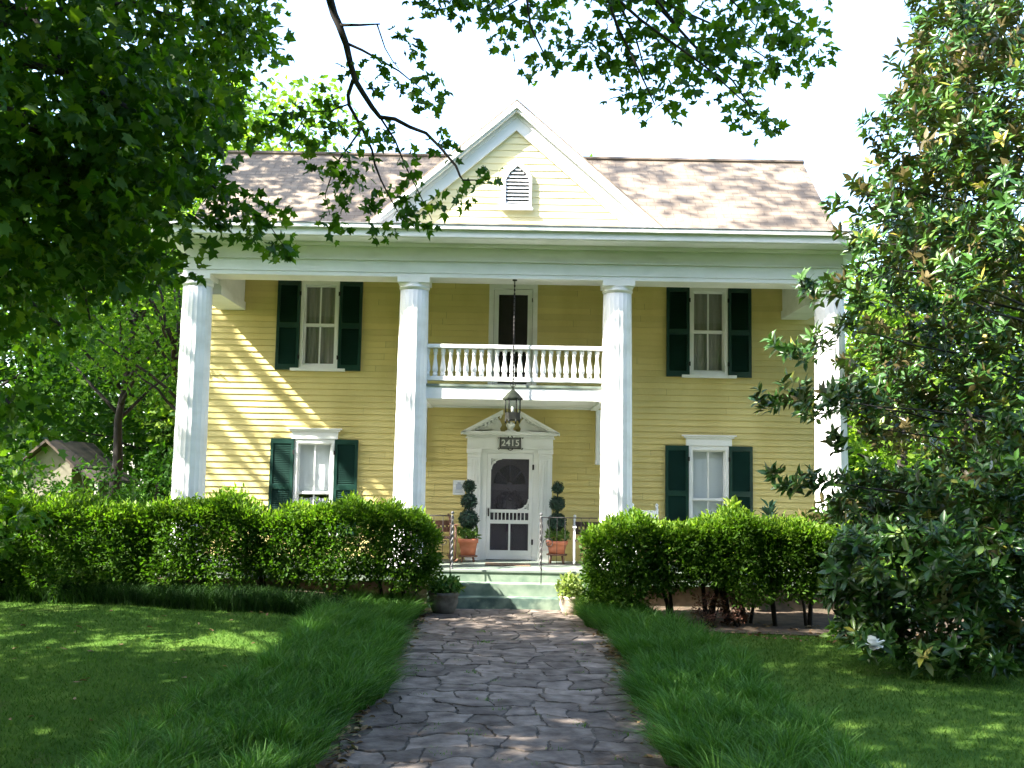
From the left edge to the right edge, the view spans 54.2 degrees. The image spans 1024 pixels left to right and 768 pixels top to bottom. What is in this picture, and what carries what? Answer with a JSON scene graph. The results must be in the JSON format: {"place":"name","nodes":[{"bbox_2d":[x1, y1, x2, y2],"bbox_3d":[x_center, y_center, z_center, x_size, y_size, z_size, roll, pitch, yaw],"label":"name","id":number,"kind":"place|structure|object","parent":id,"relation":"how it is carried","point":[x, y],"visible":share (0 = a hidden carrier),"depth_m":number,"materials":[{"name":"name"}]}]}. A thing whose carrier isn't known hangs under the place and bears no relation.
{"place":"outdoors","nodes":[
{"label":"outdoors","id":0,"kind":"place"},
{"bbox_2d":[327,608,678,767],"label":"path","id":1,"kind":"structure","parent":0,"point":[411,709],"depth_m":9.77,"materials":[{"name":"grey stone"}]},
{"bbox_2d":[425,572,465,613],"bbox_3d":[-1.033,3.241,15.514,0.681,0.644,0.745,1,-6,0],"label":"planter","id":2,"kind":"object","parent":1,"relation":"on","point":[446,593],"visible":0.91,"depth_m":15.34,"materials":[{"name":"stone"}]},
{"bbox_2d":[381,613,659,764],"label":"moss tufts","id":3,"kind":"object","parent":1,"relation":"on","point":[505,707],"visible":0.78,"depth_m":9.96,"materials":[{"name":"green plant"}]},
{"bbox_2d":[554,571,585,615],"bbox_3d":[0.923,3.256,15.606,0.543,0.696,0.565,1,-6,0],"label":"planter","id":4,"kind":"object","parent":1,"relation":"on","point":[568,588],"visible":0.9,"depth_m":15.49,"materials":[{"name":"green plant"}]},
{"bbox_2d":[0,484,1023,767],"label":"lawn","id":5,"kind":"structure","parent":0,"point":[132,660],"depth_m":10.60,"materials":[{"name":"green plant"}]},
{"bbox_2d":[0,467,48,559],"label":"shrub","id":6,"kind":"object","parent":5,"relation":"on","point":[32,484],"visible":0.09,"depth_m":20.26,"materials":[{"name":"green plant"}]},
{"bbox_2d":[0,456,91,574],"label":"shrub","id":7,"kind":"object","parent":5,"relation":"on","point":[42,473],"visible":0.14,"depth_m":18.83,"materials":[{"name":"green plant"}]},
{"bbox_2d":[0,237,98,483],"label":"shade tree","id":8,"kind":"object","parent":5,"relation":"on","point":[54,371],"visible":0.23,"depth_m":30.89,"materials":[{"name":"green plant"}]},
{"bbox_2d":[13,439,136,542],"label":"shed","id":9,"kind":"structure","parent":5,"relation":"on","point":[86,452],"depth_m":27.51,"materials":[{"name":"grey wood"}]},
{"bbox_2d":[0,144,154,490],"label":"shade tree","id":10,"kind":"object","parent":5,"relation":"on","point":[130,459],"visible":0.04,"depth_m":36.11,"materials":[{"name":"green plant"}]},
{"bbox_2d":[0,315,175,503],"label":"tree","id":11,"kind":"object","parent":5,"relation":"on","point":[106,447],"visible":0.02,"depth_m":38.41,"materials":[{"name":"green plant"}]},
{"bbox_2d":[36,453,145,578],"bbox_3d":[-7.570,2.442,18.173,2.122,2.393,2.148,1,-6,0],"label":"shrub","id":12,"kind":"object","parent":5,"relation":"on","point":[121,494],"visible":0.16,"depth_m":18.20,"materials":[{"name":"green plant"}]},
{"bbox_2d":[19,300,171,478],"bbox_3d":[-14.759,-1.179,42.095,15.423,14.283,13.079,-2,-6,26],"label":"shade tree","id":13,"kind":"object","parent":5,"relation":"on","point":[95,410],"visible":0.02,"depth_m":38.24,"materials":[{"name":"green plant"}]},
{"bbox_2d":[0,204,195,554],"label":"dogwood tree","id":14,"kind":"object","parent":5,"relation":"on","point":[118,411],"visible":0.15,"depth_m":22.98,"materials":[{"name":"green plant"}]},
{"bbox_2d":[15,195,181,501],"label":"shade tree","id":15,"kind":"object","parent":5,"relation":"on","point":[96,397],"depth_m":45.76,"materials":[{"name":"green plant"}]},
{"bbox_2d":[33,237,182,410],"bbox_3d":[-7.066,0.276,21.334,5.446,7.685,5.448,-3,-7,36],"label":"dogwood tree","id":16,"kind":"object","parent":5,"relation":"on","point":[168,340],"visible":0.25,"depth_m":21.13,"materials":[{"name":"green plant"}]},
{"bbox_2d":[1,152,220,533],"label":"shade tree","id":17,"kind":"object","parent":5,"relation":"on","point":[67,427],"visible":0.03,"depth_m":32.37,"materials":[{"name":"green plant"}]},
{"bbox_2d":[98,286,182,504],"bbox_3d":[-9.734,0.299,33.715,8.198,9.937,8.440,1,-6,0],"label":"shade tree","id":18,"kind":"object","parent":5,"relation":"on","point":[157,452],"visible":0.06,"depth_m":31.75,"materials":[{"name":"green plant"}]},
{"bbox_2d":[122,446,172,544],"bbox_3d":[-8.664,2.990,25.808,3.192,2.772,3.186,1,-6,0],"label":"shrub","id":19,"kind":"object","parent":5,"relation":"on","point":[165,475],"visible":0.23,"depth_m":25.54,"materials":[{"name":"green plant"}]},
{"bbox_2d":[54,65,365,448],"bbox_3d":[-9.024,-2.807,31.332,9.294,15.671,9.632,-1,-6,24],"label":"shade tree","id":20,"kind":"object","parent":5,"relation":"on","point":[259,113],"visible":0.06,"depth_m":31.39,"materials":[{"name":"green plant"}]},
{"bbox_2d":[0,0,842,560],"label":"maple tree","id":21,"kind":"object","parent":5,"relation":"on","point":[108,188],"visible":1,"depth_m":8.69,"materials":[{"name":"green plant"}]},
{"bbox_2d":[296,618,660,767],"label":"walk bed","id":22,"kind":"object","parent":5,"relation":"on","point":[323,761],"visible":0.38,"depth_m":8.71,"materials":[{"name":"soil"}]},
{"bbox_2d":[41,584,437,767],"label":"border grass","id":23,"kind":"structure","parent":22,"relation":"on","point":[315,671],"depth_m":8.93,"materials":[{"name":"green plant"}]},
{"bbox_2d":[563,593,646,616],"bbox_3d":[1.401,3.394,15.191,1.649,0.391,1.176,-3,-7,34],"label":"grass clump","id":24,"kind":"object","parent":22,"relation":"on","point":[599,603],"visible":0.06,"depth_m":15.14,"materials":[{"name":"green plant"}]},
{"bbox_2d":[8,608,949,767],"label":"leaf litter","id":25,"kind":"object","parent":5,"relation":"on","point":[341,760],"visible":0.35,"depth_m":10.78,"materials":[{"name":"brown plant"}]},
{"bbox_2d":[151,99,882,611],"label":"house","id":26,"kind":"structure","parent":5,"relation":"on","point":[651,303],"depth_m":18.84,"materials":[{"name":"yellow paint"}]},
{"bbox_2d":[287,428,342,535],"bbox_3d":[-3.748,1.853,18.926,1.070,2.020,0.295,1,-6,0],"label":"window","id":27,"kind":"structure","parent":26,"relation":"in","point":[313,473],"depth_m":18.98,"materials":[{"name":"white paint"}]},
{"bbox_2d":[290,281,344,371],"bbox_3d":[-3.689,-1.107,19.192,1.045,1.745,0.227,1,-6,0],"label":"window","id":28,"kind":"structure","parent":26,"relation":"in","point":[319,317],"depth_m":19.25,"materials":[{"name":"grey glass"}]},
{"bbox_2d":[429,511,453,574],"bbox_3d":[-1.134,2.697,16.668,0.634,1.148,0.344,-4,-7,41],"label":"iron railing","id":29,"kind":"object","parent":26,"relation":"on","point":[451,537],"visible":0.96,"depth_m":16.73,"materials":[{"name":"metal"}]},
{"bbox_2d":[429,513,458,561],"bbox_3d":[-1.343,2.789,18.140,0.630,0.854,0.959,2,-6,-14],"label":"rocking chair","id":30,"kind":"object","parent":26,"relation":"on","point":[443,523],"visible":0.34,"depth_m":18.46,"materials":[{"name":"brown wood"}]},
{"bbox_2d":[453,480,464,494],"bbox_3d":[-0.999,1.952,18.864,0.230,0.275,0.024,1,-6,0],"label":"wall plaque","id":31,"kind":"object","parent":26,"relation":"attached to","point":[457,487],"depth_m":18.85,"materials":[{"name":"grey"}]},
{"bbox_2d":[457,479,481,561],"bbox_3d":[-0.788,2.486,18.287,0.519,1.519,0.527,1,-6,0],"label":"topiary","id":32,"kind":"object","parent":26,"relation":"on","point":[468,518],"visible":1,"depth_m":18.20,"materials":[{"name":"plant"}]},
{"bbox_2d":[485,562,530,565],"bbox_3d":[-0.076,3.188,17.676,0.800,0.015,0.500,1,-6,0],"label":"doormat","id":33,"kind":"object","parent":26,"relation":"on","point":[505,564],"visible":1,"depth_m":17.57,"materials":[{"name":"brown fabric"}]},
{"bbox_2d":[494,488,525,531],"bbox_3d":[-0.047,2.383,18.898,0.607,0.818,0.116,1,-6,0],"label":"wreath","id":34,"kind":"object","parent":26,"relation":"attached to","point":[515,497],"visible":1,"depth_m":18.90,"materials":[{"name":"black plant"}]},
{"bbox_2d":[486,453,533,559],"bbox_3d":[-0.037,2.301,18.799,0.881,1.978,0.113,1,-6,0],"label":"screen door","id":35,"kind":"structure","parent":26,"relation":"in","point":[508,554],"depth_m":18.79,"materials":[{"name":"white paint"}]},
{"bbox_2d":[498,436,522,450],"bbox_3d":[-0.030,1.115,18.837,0.487,0.287,0.025,1,-6,0],"label":"house number sign","id":36,"kind":"object","parent":26,"relation":"attached to","point":[508,443],"visible":1,"depth_m":18.84,"materials":[{"name":"black metal"}]},
{"bbox_2d":[490,459,532,559],"bbox_3d":[-0.048,2.303,18.968,0.925,2.030,0.058,1,-6,0],"label":"front door","id":37,"kind":"structure","parent":26,"relation":"in","point":[512,474],"depth_m":18.96,"materials":[{"name":"paint"}]},
{"bbox_2d":[503,279,522,423],"bbox_3d":[0.028,-0.562,17.052,0.350,2.468,0.303,1,-6,0],"label":"hanging lantern","id":38,"kind":"object","parent":26,"relation":"hanging from","point":[513,395],"visible":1,"depth_m":16.93,"materials":[{"name":"brown metal"}]},
{"bbox_2d":[488,284,537,384],"bbox_3d":[0.015,-0.870,19.237,0.930,2.100,0.230,1,-6,0],"label":"upper door","id":39,"kind":"structure","parent":26,"relation":"in","point":[501,296],"depth_m":19.19,"materials":[{"name":"white paint"}]},
{"bbox_2d":[544,480,570,563],"bbox_3d":[0.834,2.521,18.300,0.506,1.507,0.496,1,-6,0],"label":"topiary","id":40,"kind":"object","parent":26,"relation":"on","point":[557,526],"visible":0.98,"depth_m":18.20,"materials":[{"name":"plant"}]},
{"bbox_2d":[539,513,596,578],"bbox_3d":[0.872,2.737,16.723,1.036,1.148,0.408,3,-6,-23],"label":"iron railing","id":41,"kind":"object","parent":26,"relation":"on","point":[540,539],"visible":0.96,"depth_m":16.73,"materials":[{"name":"white metal"}]},
{"bbox_2d":[572,515,598,563],"bbox_3d":[1.420,2.827,18.141,0.650,0.874,0.959,1,-6,3],"label":"rocking chair","id":42,"kind":"object","parent":26,"relation":"on","point":[575,526],"visible":0.42,"depth_m":18.45,"materials":[{"name":"white paint"}]},
{"bbox_2d":[632,503,658,558],"bbox_3d":[2.404,2.682,17.704,0.530,1.114,0.959,1,-6,0],"label":"rocking chair","id":43,"kind":"object","parent":26,"relation":"on","point":[654,512],"visible":0.23,"depth_m":18.12,"materials":[{"name":"white paint"}]},
{"bbox_2d":[681,288,736,378],"bbox_3d":[3.768,-0.977,19.192,1.040,1.745,0.227,1,-6,0],"label":"window","id":44,"kind":"structure","parent":26,"relation":"in","point":[708,306],"depth_m":19.25,"materials":[{"name":"grey glass"}]},
{"bbox_2d":[682,435,736,518],"bbox_3d":[3.713,1.982,18.917,1.065,2.020,0.277,1,-6,0],"label":"window","id":45,"kind":"structure","parent":26,"relation":"in","point":[708,454],"depth_m":19.01,"materials":[{"name":"grey glass"}]},
{"bbox_2d":[563,595,943,767],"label":"border grass","id":46,"kind":"structure","parent":5,"relation":"on","point":[701,696],"depth_m":8.96,"materials":[{"name":"green plant"}]},
{"bbox_2d":[653,607,1023,637],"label":"hedge bed","id":47,"kind":"object","parent":5,"relation":"on","point":[787,621],"visible":0.27,"depth_m":15.39,"materials":[{"name":"soil"}]},
{"bbox_2d":[690,591,727,626],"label":"shrub","id":48,"kind":"object","parent":47,"relation":"on","point":[711,615],"visible":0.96,"depth_m":14.75,"materials":[{"name":"green plant"}]},
{"bbox_2d":[576,499,857,625],"bbox_3d":[3.093,2.731,15.251,4.233,1.964,1.638,1,-6,0],"label":"hedge","id":49,"kind":"object","parent":47,"relation":"on","point":[797,543],"visible":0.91,"depth_m":14.78,"materials":[{"name":"green plant"}]},
{"bbox_2d":[721,495,740,575],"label":"potted plant","id":50,"kind":"object","parent":47,"relation":"on","point":[734,498],"visible":0.07,"depth_m":16.43,"materials":[{"name":"green plant"}]},
{"bbox_2d":[718,591,752,626],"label":"shrub","id":51,"kind":"object","parent":47,"relation":"on","point":[733,618],"visible":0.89,"depth_m":14.88,"materials":[{"name":"green plant"}]},
{"bbox_2d":[819,603,878,643],"bbox_3d":[4.714,3.294,13.807,0.925,0.689,0.644,3,-6,-20],"label":"bedding plant","id":52,"kind":"object","parent":5,"relation":"on","point":[830,627],"visible":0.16,"depth_m":13.75,"materials":[{"name":"green plant"}]},
{"bbox_2d":[748,0,1023,680],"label":"magnolia tree","id":53,"kind":"object","parent":5,"relation":"on","point":[946,570],"visible":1,"depth_m":13.01,"materials":[{"name":"green plant"}]},
{"bbox_2d":[844,260,960,518],"bbox_3d":[12.228,0.238,37.446,11.082,11.808,11.477,-1,-6,18],"label":"shade tree","id":54,"kind":"object","parent":5,"relation":"on","point":[849,270],"visible":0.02,"depth_m":38.45,"materials":[{"name":"green plant"}]},
{"bbox_2d":[850,459,982,602],"bbox_3d":[7.603,2.774,18.862,2.970,2.784,2.721,-2,-6,31],"label":"shrub","id":55,"kind":"object","parent":5,"relation":"on","point":[902,569],"visible":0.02,"depth_m":18.73,"materials":[{"name":"green plant"}]},
{"bbox_2d":[844,259,1023,567],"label":"shade tree","id":56,"kind":"object","parent":5,"relation":"on","point":[901,461],"visible":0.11,"depth_m":26.52,"materials":[{"name":"green plant"}]},
{"bbox_2d":[845,243,1023,524],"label":"shade tree","id":57,"kind":"object","parent":5,"relation":"on","point":[1015,314],"visible":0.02,"depth_m":30.03,"materials":[{"name":"green plant"}]},
{"bbox_2d":[848,346,1023,523],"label":"wood","id":58,"kind":"object","parent":5,"relation":"on","point":[855,459],"visible":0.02,"depth_m":38.62,"materials":[{"name":"green plant"}]},
{"bbox_2d":[886,248,1022,525],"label":"shade tree","id":59,"kind":"object","parent":5,"relation":"on","point":[994,379],"depth_m":34.50,"materials":[{"name":"green plant"}]},
{"bbox_2d":[906,434,1023,576],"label":"shrub","id":60,"kind":"object","parent":5,"relation":"on","point":[996,466],"visible":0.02,"depth_m":21.00,"materials":[{"name":"green plant"}]},
{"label":"hedge bed","id":61,"kind":"structure","parent":5,"relation":"on","visible":0},
{"bbox_2d":[0,575,398,615],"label":"ground cover","id":62,"kind":"object","parent":61,"relation":"on","point":[256,599],"visible":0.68,"depth_m":14.48,"materials":[{"name":"green plant"}]},
{"bbox_2d":[0,482,444,602],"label":"hedge","id":63,"kind":"object","parent":61,"relation":"on","point":[295,525],"visible":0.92,"depth_m":14.90,"materials":[{"name":"green plant"}]},
{"bbox_2d":[0,0,1023,485],"label":"sky","id":64,"kind":"structure","parent":0,"point":[822,118],"materials":[{"name":"white"}]},
{"bbox_2d":[759,498,777,517],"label":"potted plant","id":65,"kind":"object","parent":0,"point":[769,510],"visible":0.26,"depth_m":17.73,"materials":[{"name":"green plant"}]}
]}

